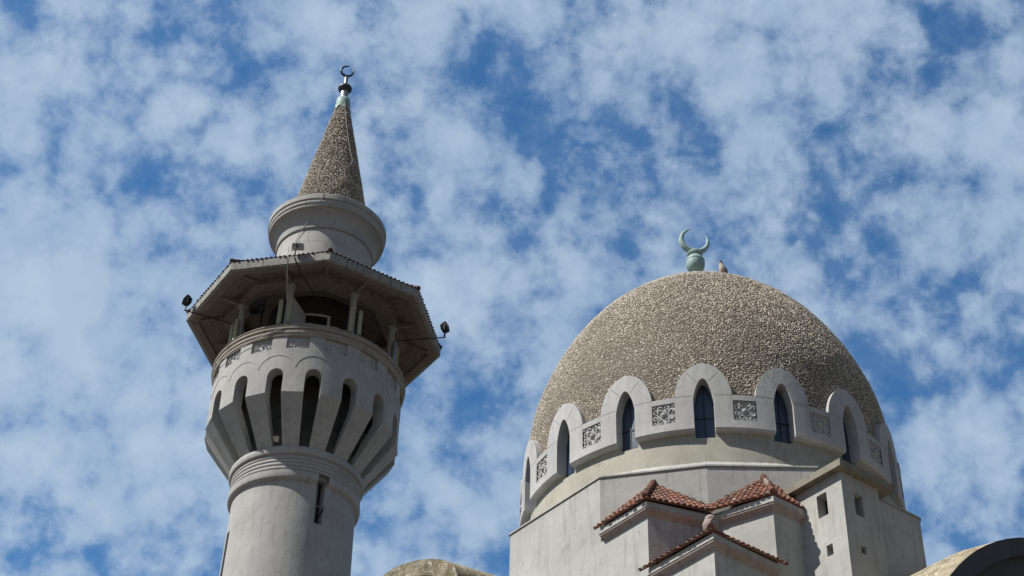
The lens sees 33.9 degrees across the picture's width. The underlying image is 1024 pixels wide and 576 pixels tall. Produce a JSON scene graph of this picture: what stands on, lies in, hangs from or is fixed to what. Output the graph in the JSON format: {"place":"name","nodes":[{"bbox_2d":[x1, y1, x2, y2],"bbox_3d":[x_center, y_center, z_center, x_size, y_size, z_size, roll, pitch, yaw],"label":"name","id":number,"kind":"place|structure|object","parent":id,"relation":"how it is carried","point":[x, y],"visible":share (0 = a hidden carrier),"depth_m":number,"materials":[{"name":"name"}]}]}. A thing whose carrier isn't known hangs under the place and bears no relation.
{"place":"outdoors","nodes":[
{"label":"outdoors","id":0,"kind":"place"},
{"bbox_2d":[0,0,1023,575],"label":"sky","id":1,"kind":"structure","parent":0,"point":[528,166],"materials":[{"name":"blue"}]},
{"bbox_2d":[384,229,1023,575],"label":"mosque","id":2,"kind":"structure","parent":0,"point":[695,420],"depth_m":37.87,"materials":[{"name":"beige paint"}]},
{"bbox_2d":[520,480,521,525],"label":"window frame","id":3,"kind":"structure","parent":2,"relation":"in","point":[521,480],"depth_m":41.60,"materials":[{"name":"white"}]},
{"bbox_2d":[520,440,546,525],"bbox_3d":[0.668,4.634,40.676,0.610,2.050,1.830,11,-40,-11],"label":"window frame","id":4,"kind":"structure","parent":2,"relation":"in","point":[532,490],"depth_m":40.47,"materials":[{"name":"white concrete"}]},
{"bbox_2d":[541,403,595,488],"bbox_3d":[1.438,3.688,39.475,0.610,2.050,1.830,27,-45,-28],"label":"window frame","id":5,"kind":"structure","parent":2,"relation":"in","point":[565,452],"depth_m":39.33,"materials":[{"name":"white concrete"}]},
{"bbox_2d":[591,376,665,456],"bbox_3d":[2.734,3.011,38.588,1.830,2.050,0.610,-19,-43,23],"label":"window frame","id":6,"kind":"structure","parent":2,"relation":"in","point":[626,418],"depth_m":38.38,"materials":[{"name":"white concrete"}]},
{"bbox_2d":[663,363,745,437],"bbox_3d":[4.359,2.704,38.147,1.830,2.050,0.610,-3,-39,6],"label":"window frame","id":7,"kind":"structure","parent":2,"relation":"in","point":[703,399],"depth_m":37.94,"materials":[{"name":"white concrete"}]},
{"bbox_2d":[719,259,727,272],"bbox_3d":[5.495,-0.488,43.658,0.229,0.552,0.178,12,-40,-12],"label":"bird","id":8,"kind":"object","parent":2,"relation":"on","point":[722,268],"visible":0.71,"depth_m":43.60},
{"bbox_2d":[744,368,822,446],"bbox_3d":[6.065,2.815,38.221,1.830,2.050,0.610,11,-40,-11],"label":"window frame","id":9,"kind":"structure","parent":2,"relation":"in","point":[783,410],"depth_m":37.99,"materials":[{"name":"white concrete"}]},
{"bbox_2d":[819,389,877,473],"bbox_3d":[7.592,3.327,38.798,1.830,2.050,0.610,27,-45,-28],"label":"window frame","id":10,"kind":"structure","parent":2,"relation":"in","point":[849,438],"depth_m":38.59,"materials":[{"name":"white concrete"}]},
{"bbox_2d":[872,423,904,508],"bbox_3d":[8.708,4.162,39.790,0.610,2.050,1.830,-19,-43,23],"label":"window frame","id":11,"kind":"structure","parent":2,"relation":"in","point":[889,472],"depth_m":39.58,"materials":[{"name":"white concrete"}]},
{"bbox_2d":[897,462,905,509],"bbox_3d":[9.243,5.193,41.047,0.610,2.050,1.830,-3,-39,6],"label":"window frame","id":12,"kind":"structure","parent":2,"relation":"in","point":[897,462],"depth_m":40.46,"materials":[{"name":"white"}]},
{"label":"ground","id":13,"kind":"structure","parent":0,"visible":0},
{"bbox_2d":[186,66,442,575],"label":"minaret","id":14,"kind":"object","parent":13,"relation":"on","point":[302,433],"visible":1,"depth_m":57.97,"materials":[{"name":"paint"}]},
{"bbox_2d":[182,294,254,329],"bbox_3d":[-10.373,1.005,61.187,3.366,0.856,0.416,13,-40,-14],"label":"floodlight","id":15,"kind":"object","parent":14,"relation":"attached to","point":[187,300],"visible":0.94,"depth_m":60.88,"materials":[{"name":"black metal"}]},
{"bbox_2d":[228,324,234,342],"bbox_3d":[-10.000,1.738,59.996,0.215,1.080,0.170,7,-39,-7],"label":"column loudspeaker","id":16,"kind":"object","parent":14,"relation":"attached to","point":[231,333],"depth_m":60.00,"materials":[{"name":"plastic"}]},
{"bbox_2d":[232,318,239,339],"bbox_3d":[-9.819,1.551,59.790,0.170,1.080,0.215,-20,-44,25],"label":"column loudspeaker","id":17,"kind":"object","parent":14,"relation":"attached to","point":[236,328],"depth_m":59.77,"materials":[{"name":"plastic"}]},
{"bbox_2d":[249,297,265,327],"bbox_3d":[-8.989,1.506,59.154,0.760,2.730,0.340,-19,-43,24],"label":"round loudspeaker","id":18,"kind":"object","parent":14,"relation":"attached to","point":[257,306],"visible":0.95,"depth_m":59.84,"materials":[{"name":"black metal"}]},
{"bbox_2d":[276,299,283,323],"bbox_3d":[-8.112,0.863,58.842,0.170,1.080,0.215,-23,-45,27],"label":"column loudspeaker","id":19,"kind":"object","parent":14,"relation":"attached to","point":[280,311],"depth_m":58.77,"materials":[{"name":"plastic"}]},
{"bbox_2d":[214,323,355,365],"bbox_3d":[-8.114,1.898,58.286,5.300,0.692,1.209,-9,-40,13],"label":"cable","id":20,"kind":"object","parent":14,"relation":"attached to","point":[278,329],"visible":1,"depth_m":58.02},
{"bbox_2d":[287,247,288,322],"bbox_3d":[-7.789,-0.094,58.409,0.027,2.161,1.571,0,-39,2],"label":"cable","id":21,"kind":"object","parent":14,"relation":"hanging from","point":[287,276],"visible":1,"depth_m":58.24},
{"bbox_2d":[286,298,293,323],"bbox_3d":[-7.788,0.810,58.797,0.170,1.080,0.215,9,-40,-9],"label":"column loudspeaker","id":22,"kind":"object","parent":14,"relation":"attached to","point":[290,304],"depth_m":58.72,"materials":[{"name":"plastic"}]},
{"bbox_2d":[291,298,304,322],"bbox_3d":[-7.635,1.644,59.171,0.040,2.600,0.894,-10,-40,15],"label":"door","id":23,"kind":"structure","parent":14,"relation":"in","point":[297,316],"depth_m":59.64,"materials":[{"name":"white paint"}]},
{"bbox_2d":[292,241,318,300],"bbox_3d":[-7.295,-0.650,59.114,0.439,1.081,2.388,-7,-40,11],"label":"floodlight","id":24,"kind":"object","parent":14,"relation":"attached to","point":[298,246],"visible":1,"depth_m":58.59,"materials":[{"name":"white paint"}]},
{"bbox_2d":[313,484,320,523],"bbox_3d":[-6.515,7.221,55.622,0.296,1.820,0.116,23,-43,-24],"label":"slit window","id":25,"kind":"structure","parent":14,"relation":"in","point":[318,485],"depth_m":55.70,"materials":[{"name":"black glass"}]},
{"bbox_2d":[348,307,354,332],"bbox_3d":[-5.660,1.139,59.092,0.170,1.080,0.215,7,-39,-7],"label":"column loudspeaker","id":26,"kind":"object","parent":14,"relation":"attached to","point":[351,320],"depth_m":59.01,"materials":[{"name":"plastic"}]},
{"bbox_2d":[356,310,362,335],"bbox_3d":[-5.389,1.248,59.249,0.215,1.080,0.170,-20,-44,25],"label":"column loudspeaker","id":27,"kind":"object","parent":14,"relation":"attached to","point":[359,322],"depth_m":59.16,"materials":[{"name":"plastic"}]},
{"bbox_2d":[391,341,396,361],"bbox_3d":[-4.280,2.382,60.580,0.215,1.080,0.170,-23,-45,27],"label":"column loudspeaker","id":28,"kind":"object","parent":14,"relation":"attached to","point":[394,349],"depth_m":60.59,"materials":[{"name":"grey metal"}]},
{"bbox_2d":[396,346,398,364],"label":"column loudspeaker","id":29,"kind":"object","parent":14,"relation":"attached to","point":[397,353],"depth_m":60.90,"materials":[{"name":"plastic"}]},
{"bbox_2d":[373,321,449,342],"bbox_3d":[-3.987,1.697,61.725,3.366,0.856,0.416,-2,-39,4],"label":"floodlight","id":30,"kind":"object","parent":14,"relation":"attached to","point":[444,326],"visible":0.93,"depth_m":61.56,"materials":[{"name":"black metal"}]}
]}

